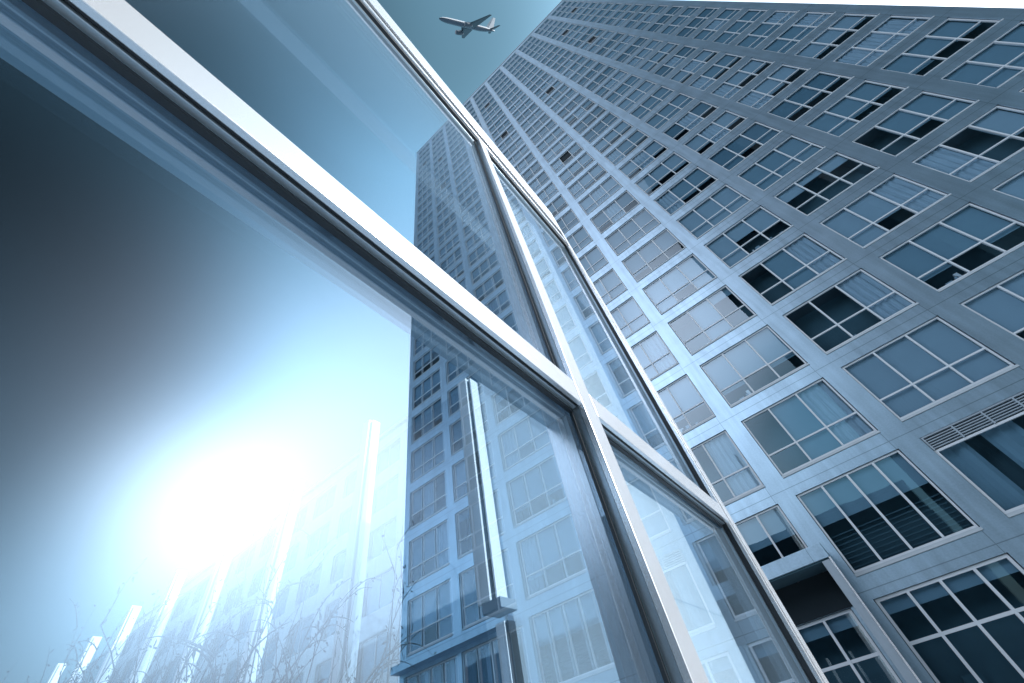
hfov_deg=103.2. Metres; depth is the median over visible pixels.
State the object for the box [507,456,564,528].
window
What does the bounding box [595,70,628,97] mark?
window
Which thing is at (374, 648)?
window
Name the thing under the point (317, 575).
window
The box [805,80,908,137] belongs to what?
window
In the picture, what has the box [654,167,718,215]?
window
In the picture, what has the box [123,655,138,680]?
window
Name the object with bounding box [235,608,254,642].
window
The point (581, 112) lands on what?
window
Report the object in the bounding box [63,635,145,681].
shrub
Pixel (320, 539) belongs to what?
window
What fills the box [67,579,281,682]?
shrub
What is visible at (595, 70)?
window
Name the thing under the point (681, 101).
window
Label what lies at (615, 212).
window
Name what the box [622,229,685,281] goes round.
window
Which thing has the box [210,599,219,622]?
window
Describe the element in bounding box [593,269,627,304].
window
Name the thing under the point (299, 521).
window
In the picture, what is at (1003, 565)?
window
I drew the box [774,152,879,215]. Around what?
window
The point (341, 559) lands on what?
window
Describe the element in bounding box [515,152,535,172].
window
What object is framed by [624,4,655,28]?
window
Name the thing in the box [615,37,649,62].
window
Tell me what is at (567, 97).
window
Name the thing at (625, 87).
window
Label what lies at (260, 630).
shrub
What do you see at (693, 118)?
window
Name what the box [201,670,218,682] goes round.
window
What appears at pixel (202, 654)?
shrub
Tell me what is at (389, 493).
window
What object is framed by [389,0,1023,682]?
apartment tower
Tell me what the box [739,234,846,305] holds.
window
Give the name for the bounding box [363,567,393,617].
window
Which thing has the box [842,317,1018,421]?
window
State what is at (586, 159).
window
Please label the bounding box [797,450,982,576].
window
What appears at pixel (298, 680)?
window
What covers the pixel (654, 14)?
window
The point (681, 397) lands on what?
window
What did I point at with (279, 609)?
window
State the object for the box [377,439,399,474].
window
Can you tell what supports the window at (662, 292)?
in the apartment tower
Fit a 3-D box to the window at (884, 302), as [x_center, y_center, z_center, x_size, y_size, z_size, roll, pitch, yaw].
[12.162,-1.062,14.822,3.024,2.357,0.370,-37,-52,19]
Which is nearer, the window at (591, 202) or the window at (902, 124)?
the window at (902, 124)
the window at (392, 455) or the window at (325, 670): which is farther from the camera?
the window at (392, 455)
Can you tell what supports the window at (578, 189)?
in the apartment tower
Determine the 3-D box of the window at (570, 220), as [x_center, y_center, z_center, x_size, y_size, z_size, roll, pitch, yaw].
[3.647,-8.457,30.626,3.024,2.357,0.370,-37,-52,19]
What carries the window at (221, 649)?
in the building
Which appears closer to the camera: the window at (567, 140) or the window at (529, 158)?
the window at (567, 140)
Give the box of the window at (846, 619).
[744,609,901,682]
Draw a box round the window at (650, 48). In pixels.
[626,39,663,66]
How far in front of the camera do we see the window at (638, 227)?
25.04 m
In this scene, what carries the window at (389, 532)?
in the building
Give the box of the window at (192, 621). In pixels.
[177,615,195,644]
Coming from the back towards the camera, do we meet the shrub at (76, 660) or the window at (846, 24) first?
the window at (846, 24)
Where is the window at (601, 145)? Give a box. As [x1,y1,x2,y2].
[593,120,633,153]
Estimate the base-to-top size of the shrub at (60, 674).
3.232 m
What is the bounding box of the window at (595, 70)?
[577,62,606,86]
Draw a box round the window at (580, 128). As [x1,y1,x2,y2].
[573,105,606,134]
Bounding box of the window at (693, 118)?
[663,101,719,141]
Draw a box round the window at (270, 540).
[260,530,275,557]
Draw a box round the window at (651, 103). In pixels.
[630,86,674,119]
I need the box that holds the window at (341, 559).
[331,549,346,583]
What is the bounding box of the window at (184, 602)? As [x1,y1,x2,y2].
[172,593,190,619]
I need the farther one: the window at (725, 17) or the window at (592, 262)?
the window at (725, 17)
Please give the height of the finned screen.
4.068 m
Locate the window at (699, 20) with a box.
[675,7,720,37]
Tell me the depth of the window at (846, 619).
10.91 m
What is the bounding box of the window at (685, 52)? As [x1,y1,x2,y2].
[653,45,698,77]
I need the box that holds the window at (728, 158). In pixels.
[708,121,782,171]
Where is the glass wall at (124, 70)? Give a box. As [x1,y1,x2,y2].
[0,0,828,682]
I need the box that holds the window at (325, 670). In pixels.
[315,658,331,682]
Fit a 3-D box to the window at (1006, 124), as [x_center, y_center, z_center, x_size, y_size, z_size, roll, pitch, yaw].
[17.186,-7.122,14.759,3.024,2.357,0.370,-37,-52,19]
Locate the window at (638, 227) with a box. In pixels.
[605,208,660,255]
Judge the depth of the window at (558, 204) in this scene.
32.94 m
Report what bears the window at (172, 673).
in the building
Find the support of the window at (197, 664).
in the building
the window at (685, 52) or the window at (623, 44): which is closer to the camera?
the window at (685, 52)
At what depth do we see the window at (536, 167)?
39.77 m
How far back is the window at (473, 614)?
18.46 m
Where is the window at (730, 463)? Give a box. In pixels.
[682,431,764,525]
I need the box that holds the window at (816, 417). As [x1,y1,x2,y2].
[742,378,879,477]
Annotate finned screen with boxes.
[47,378,523,682]
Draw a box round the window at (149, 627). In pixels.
[135,620,153,646]
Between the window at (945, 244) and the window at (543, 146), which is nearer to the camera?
the window at (945, 244)
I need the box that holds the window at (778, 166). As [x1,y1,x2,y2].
[738,135,825,190]
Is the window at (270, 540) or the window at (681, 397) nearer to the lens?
the window at (681, 397)
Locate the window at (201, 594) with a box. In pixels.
[192,579,208,605]
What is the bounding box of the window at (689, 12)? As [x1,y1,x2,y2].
[660,6,701,34]
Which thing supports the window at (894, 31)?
in the apartment tower
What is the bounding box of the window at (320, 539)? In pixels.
[306,522,329,558]
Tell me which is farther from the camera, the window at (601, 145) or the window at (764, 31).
the window at (601, 145)
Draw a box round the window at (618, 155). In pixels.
[605,129,649,165]
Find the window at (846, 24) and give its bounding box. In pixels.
[795,13,879,59]
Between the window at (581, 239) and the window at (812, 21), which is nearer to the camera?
the window at (812, 21)
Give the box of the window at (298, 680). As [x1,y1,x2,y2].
[288,673,303,682]
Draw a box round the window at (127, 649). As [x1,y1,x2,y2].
[119,632,137,657]
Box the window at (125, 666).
[108,666,125,682]
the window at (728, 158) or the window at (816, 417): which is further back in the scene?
the window at (728, 158)
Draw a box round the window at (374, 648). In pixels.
[357,628,389,682]
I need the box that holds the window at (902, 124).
[852,91,979,156]
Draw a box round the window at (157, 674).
[147,669,160,682]
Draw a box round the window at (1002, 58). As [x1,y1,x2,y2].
[941,22,1023,87]
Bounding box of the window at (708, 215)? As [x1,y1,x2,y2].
[677,185,751,238]
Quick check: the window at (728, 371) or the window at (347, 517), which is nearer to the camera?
the window at (728, 371)
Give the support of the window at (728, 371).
in the apartment tower
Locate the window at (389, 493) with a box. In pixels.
[373,475,398,513]
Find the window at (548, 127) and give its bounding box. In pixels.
[531,120,556,144]
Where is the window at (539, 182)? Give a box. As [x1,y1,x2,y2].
[529,171,549,192]
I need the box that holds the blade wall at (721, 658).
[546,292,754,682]
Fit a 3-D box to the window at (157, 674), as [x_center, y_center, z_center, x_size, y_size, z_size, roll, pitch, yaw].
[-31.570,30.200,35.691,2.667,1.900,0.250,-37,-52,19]
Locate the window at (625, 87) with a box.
[605,75,641,103]
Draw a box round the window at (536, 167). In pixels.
[521,161,542,182]
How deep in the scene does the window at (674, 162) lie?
26.29 m
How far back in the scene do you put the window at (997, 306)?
12.18 m
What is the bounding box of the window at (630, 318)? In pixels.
[610,297,649,338]
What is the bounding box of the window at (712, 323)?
[668,285,756,354]
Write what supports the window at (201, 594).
in the building
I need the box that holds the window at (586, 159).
[558,152,594,184]
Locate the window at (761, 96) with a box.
[736,64,810,109]
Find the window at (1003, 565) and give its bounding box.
[875,553,1023,682]
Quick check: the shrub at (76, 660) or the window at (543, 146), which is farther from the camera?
the window at (543, 146)
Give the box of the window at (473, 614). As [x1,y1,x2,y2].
[460,549,512,630]
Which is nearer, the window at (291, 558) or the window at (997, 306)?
the window at (997, 306)
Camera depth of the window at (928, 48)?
18.29 m
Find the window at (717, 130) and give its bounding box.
[683,110,748,154]
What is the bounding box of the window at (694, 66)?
[670,49,720,83]
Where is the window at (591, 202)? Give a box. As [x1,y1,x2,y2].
[578,176,622,214]
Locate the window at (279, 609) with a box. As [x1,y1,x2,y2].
[271,586,289,620]
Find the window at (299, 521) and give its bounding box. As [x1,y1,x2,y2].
[292,507,307,534]
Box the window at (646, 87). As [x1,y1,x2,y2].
[616,80,657,111]
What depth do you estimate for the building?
30.49 m
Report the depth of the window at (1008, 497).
10.84 m
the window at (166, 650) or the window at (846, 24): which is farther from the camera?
the window at (166, 650)
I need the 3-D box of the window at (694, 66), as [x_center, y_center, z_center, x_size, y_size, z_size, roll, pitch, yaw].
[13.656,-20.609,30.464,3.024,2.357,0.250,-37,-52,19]
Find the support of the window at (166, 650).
in the building
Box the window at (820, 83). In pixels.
[767,71,854,121]
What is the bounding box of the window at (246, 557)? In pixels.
[236,544,256,573]
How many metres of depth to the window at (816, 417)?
13.54 m
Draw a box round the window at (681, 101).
[645,93,695,129]
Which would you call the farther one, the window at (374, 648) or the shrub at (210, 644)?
the window at (374, 648)
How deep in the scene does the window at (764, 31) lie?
27.17 m
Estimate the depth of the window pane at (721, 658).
4.27 m
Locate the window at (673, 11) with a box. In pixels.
[647,5,684,32]
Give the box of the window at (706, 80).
[688,53,744,90]
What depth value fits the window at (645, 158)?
28.50 m
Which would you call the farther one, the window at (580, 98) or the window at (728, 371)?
the window at (580, 98)
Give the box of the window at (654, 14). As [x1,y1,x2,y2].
[635,5,668,29]
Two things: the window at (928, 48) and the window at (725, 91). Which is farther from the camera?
the window at (725, 91)
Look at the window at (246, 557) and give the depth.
36.96 m
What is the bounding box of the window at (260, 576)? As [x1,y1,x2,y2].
[248,567,264,597]
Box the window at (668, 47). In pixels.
[639,42,680,71]
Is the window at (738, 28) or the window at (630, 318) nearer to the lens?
the window at (630, 318)
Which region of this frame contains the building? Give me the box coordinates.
[107,415,406,682]
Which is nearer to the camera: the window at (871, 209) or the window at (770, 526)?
the window at (770, 526)
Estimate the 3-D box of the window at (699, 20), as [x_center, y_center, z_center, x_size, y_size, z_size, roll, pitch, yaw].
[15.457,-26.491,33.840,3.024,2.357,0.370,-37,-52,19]
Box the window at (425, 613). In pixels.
[406,579,451,657]
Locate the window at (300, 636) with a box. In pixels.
[286,614,313,658]
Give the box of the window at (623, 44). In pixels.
[605,34,635,58]
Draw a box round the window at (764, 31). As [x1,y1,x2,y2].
[735,10,799,48]
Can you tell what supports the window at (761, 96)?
in the apartment tower
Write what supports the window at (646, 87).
in the apartment tower
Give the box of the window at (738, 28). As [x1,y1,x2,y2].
[712,9,768,43]
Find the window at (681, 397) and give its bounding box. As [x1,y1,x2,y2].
[628,374,715,449]
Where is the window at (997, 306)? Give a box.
[960,270,1023,340]
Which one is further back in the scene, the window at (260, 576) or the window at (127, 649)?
the window at (127, 649)
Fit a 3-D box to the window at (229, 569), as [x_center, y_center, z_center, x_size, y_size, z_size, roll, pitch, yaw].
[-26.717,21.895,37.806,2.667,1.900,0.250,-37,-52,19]
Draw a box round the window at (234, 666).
[224,656,241,682]
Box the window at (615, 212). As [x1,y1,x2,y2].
[591,191,639,233]
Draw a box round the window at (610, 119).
[583,112,619,143]
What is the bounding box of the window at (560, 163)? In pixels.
[550,143,582,172]
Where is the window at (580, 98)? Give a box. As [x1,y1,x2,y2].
[557,94,585,118]
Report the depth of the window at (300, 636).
26.30 m
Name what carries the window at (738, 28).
in the apartment tower
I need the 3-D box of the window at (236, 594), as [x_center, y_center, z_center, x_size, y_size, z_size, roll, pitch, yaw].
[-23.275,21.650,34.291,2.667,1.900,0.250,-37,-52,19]
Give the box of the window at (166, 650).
[157,629,176,656]
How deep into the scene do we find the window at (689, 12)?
36.26 m
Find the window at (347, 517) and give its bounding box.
[338,507,351,537]
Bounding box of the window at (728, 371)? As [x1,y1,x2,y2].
[700,325,809,407]
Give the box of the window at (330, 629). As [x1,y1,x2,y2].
[322,599,339,639]
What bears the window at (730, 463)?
in the apartment tower
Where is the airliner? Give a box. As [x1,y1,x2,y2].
[439,14,499,37]
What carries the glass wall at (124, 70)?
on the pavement
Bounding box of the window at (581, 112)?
[565,99,595,126]
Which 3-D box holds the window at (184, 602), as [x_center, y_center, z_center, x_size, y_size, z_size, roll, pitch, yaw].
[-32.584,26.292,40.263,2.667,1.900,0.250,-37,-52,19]
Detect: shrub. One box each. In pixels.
[2,660,86,682]
[40,591,222,682]
[57,598,188,682]
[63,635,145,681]
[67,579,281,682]
[100,520,418,682]
[128,544,335,682]
[175,495,435,682]
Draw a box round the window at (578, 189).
[568,163,606,198]
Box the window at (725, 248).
[705,206,793,268]
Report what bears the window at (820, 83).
in the apartment tower
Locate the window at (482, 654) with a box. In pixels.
[462,627,528,682]
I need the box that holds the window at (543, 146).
[536,126,564,152]
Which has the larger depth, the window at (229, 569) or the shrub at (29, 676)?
the window at (229, 569)
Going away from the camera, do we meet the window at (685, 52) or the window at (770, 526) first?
the window at (770, 526)
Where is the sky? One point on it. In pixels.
(169, 369)
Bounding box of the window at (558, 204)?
[547,195,567,216]
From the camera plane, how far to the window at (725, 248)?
19.54 m
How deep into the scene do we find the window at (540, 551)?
17.35 m
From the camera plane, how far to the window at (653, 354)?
19.17 m
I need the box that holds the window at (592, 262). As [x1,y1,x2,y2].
[579,245,608,276]
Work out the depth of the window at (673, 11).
38.49 m
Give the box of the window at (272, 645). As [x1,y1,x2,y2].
[258,635,278,674]
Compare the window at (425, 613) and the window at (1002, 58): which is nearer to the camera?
the window at (1002, 58)
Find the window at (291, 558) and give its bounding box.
[282,543,299,574]
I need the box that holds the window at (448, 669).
[405,656,456,682]
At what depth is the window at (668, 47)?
35.24 m
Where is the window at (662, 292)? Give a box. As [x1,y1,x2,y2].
[643,254,717,314]
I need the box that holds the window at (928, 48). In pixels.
[881,18,1003,75]
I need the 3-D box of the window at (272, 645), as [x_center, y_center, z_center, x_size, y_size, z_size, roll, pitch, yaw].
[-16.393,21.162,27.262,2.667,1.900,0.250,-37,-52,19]
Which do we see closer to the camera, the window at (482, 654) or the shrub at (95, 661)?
the shrub at (95, 661)
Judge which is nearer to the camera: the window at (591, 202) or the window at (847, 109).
the window at (847, 109)
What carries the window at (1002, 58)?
in the apartment tower
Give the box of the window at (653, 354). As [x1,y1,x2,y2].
[619,331,678,398]
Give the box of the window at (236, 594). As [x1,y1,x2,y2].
[223,581,244,613]
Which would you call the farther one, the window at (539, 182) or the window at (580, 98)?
the window at (580, 98)
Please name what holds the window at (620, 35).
in the apartment tower
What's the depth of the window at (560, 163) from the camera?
36.46 m
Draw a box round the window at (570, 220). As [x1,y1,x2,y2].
[556,209,579,233]
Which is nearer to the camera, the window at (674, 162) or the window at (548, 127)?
the window at (674, 162)
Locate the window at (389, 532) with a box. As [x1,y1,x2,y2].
[368,516,396,561]
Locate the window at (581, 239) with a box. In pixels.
[567,226,592,253]
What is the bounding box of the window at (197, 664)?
[196,640,205,665]
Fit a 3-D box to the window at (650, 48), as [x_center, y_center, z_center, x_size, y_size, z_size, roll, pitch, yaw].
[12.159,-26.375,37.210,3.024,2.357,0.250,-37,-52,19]
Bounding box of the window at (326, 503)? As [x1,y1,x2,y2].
[314,486,335,518]
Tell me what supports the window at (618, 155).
in the apartment tower
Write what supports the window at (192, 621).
in the building
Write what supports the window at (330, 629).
in the building
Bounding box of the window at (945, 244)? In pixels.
[879,203,1023,291]
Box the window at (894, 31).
[833,16,934,66]
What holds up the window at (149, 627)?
in the building
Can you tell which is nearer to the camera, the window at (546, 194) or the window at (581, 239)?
the window at (581, 239)
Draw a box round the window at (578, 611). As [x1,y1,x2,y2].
[530,590,612,682]
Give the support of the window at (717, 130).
in the apartment tower
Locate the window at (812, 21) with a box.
[762,12,835,53]
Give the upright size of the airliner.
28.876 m
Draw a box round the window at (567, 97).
[551,89,577,112]
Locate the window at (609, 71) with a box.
[585,66,616,91]
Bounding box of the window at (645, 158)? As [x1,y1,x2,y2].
[619,140,668,179]
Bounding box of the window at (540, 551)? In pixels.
[517,515,585,600]
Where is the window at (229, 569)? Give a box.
[223,562,232,583]
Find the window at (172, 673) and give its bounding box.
[163,655,181,682]
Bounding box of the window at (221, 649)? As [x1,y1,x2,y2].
[209,622,232,658]
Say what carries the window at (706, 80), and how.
in the apartment tower
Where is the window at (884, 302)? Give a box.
[784,269,918,354]
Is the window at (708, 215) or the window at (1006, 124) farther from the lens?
the window at (708, 215)
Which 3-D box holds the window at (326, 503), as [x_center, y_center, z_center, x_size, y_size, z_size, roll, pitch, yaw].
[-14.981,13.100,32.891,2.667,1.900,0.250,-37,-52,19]
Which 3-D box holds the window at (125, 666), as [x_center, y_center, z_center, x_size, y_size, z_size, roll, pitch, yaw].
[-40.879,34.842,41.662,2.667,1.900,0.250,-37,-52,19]
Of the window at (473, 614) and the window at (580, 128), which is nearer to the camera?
the window at (473, 614)
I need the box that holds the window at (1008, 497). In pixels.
[920,391,1023,517]
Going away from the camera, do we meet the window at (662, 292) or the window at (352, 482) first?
the window at (662, 292)
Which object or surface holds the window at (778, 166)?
in the apartment tower
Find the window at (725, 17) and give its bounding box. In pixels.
[692,8,742,40]
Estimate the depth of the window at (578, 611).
15.25 m
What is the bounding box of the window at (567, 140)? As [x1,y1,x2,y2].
[543,134,573,162]
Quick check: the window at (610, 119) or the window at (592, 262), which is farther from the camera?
the window at (610, 119)
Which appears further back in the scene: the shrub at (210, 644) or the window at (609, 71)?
the window at (609, 71)
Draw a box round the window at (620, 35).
[596,33,625,55]
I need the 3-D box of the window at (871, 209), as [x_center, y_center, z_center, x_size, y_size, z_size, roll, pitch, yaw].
[14.425,-5.053,15.915,3.024,2.357,0.370,-37,-52,19]
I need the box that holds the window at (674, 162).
[635,152,691,195]
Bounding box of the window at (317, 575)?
[296,564,322,605]
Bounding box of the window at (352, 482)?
[344,471,356,497]
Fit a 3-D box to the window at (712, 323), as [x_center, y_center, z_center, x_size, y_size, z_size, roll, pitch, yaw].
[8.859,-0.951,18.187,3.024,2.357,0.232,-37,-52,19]
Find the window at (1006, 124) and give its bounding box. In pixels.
[912,106,1023,181]
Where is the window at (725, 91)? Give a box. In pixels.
[711,58,774,99]
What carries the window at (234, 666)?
in the building
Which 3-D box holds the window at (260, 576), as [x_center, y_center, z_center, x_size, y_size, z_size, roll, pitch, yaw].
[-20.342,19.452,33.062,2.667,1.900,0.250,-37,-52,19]
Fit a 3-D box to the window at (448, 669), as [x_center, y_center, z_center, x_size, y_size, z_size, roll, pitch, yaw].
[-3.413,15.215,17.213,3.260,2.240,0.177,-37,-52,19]
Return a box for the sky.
[0,0,1023,682]
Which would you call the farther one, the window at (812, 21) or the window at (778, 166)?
the window at (812, 21)
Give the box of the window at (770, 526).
[693,505,806,609]
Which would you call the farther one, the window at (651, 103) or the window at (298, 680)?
the window at (651, 103)
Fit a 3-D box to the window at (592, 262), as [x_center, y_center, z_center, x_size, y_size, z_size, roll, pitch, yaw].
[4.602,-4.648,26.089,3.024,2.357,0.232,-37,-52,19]
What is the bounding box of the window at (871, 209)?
[820,174,951,248]
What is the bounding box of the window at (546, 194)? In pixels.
[537,182,558,203]

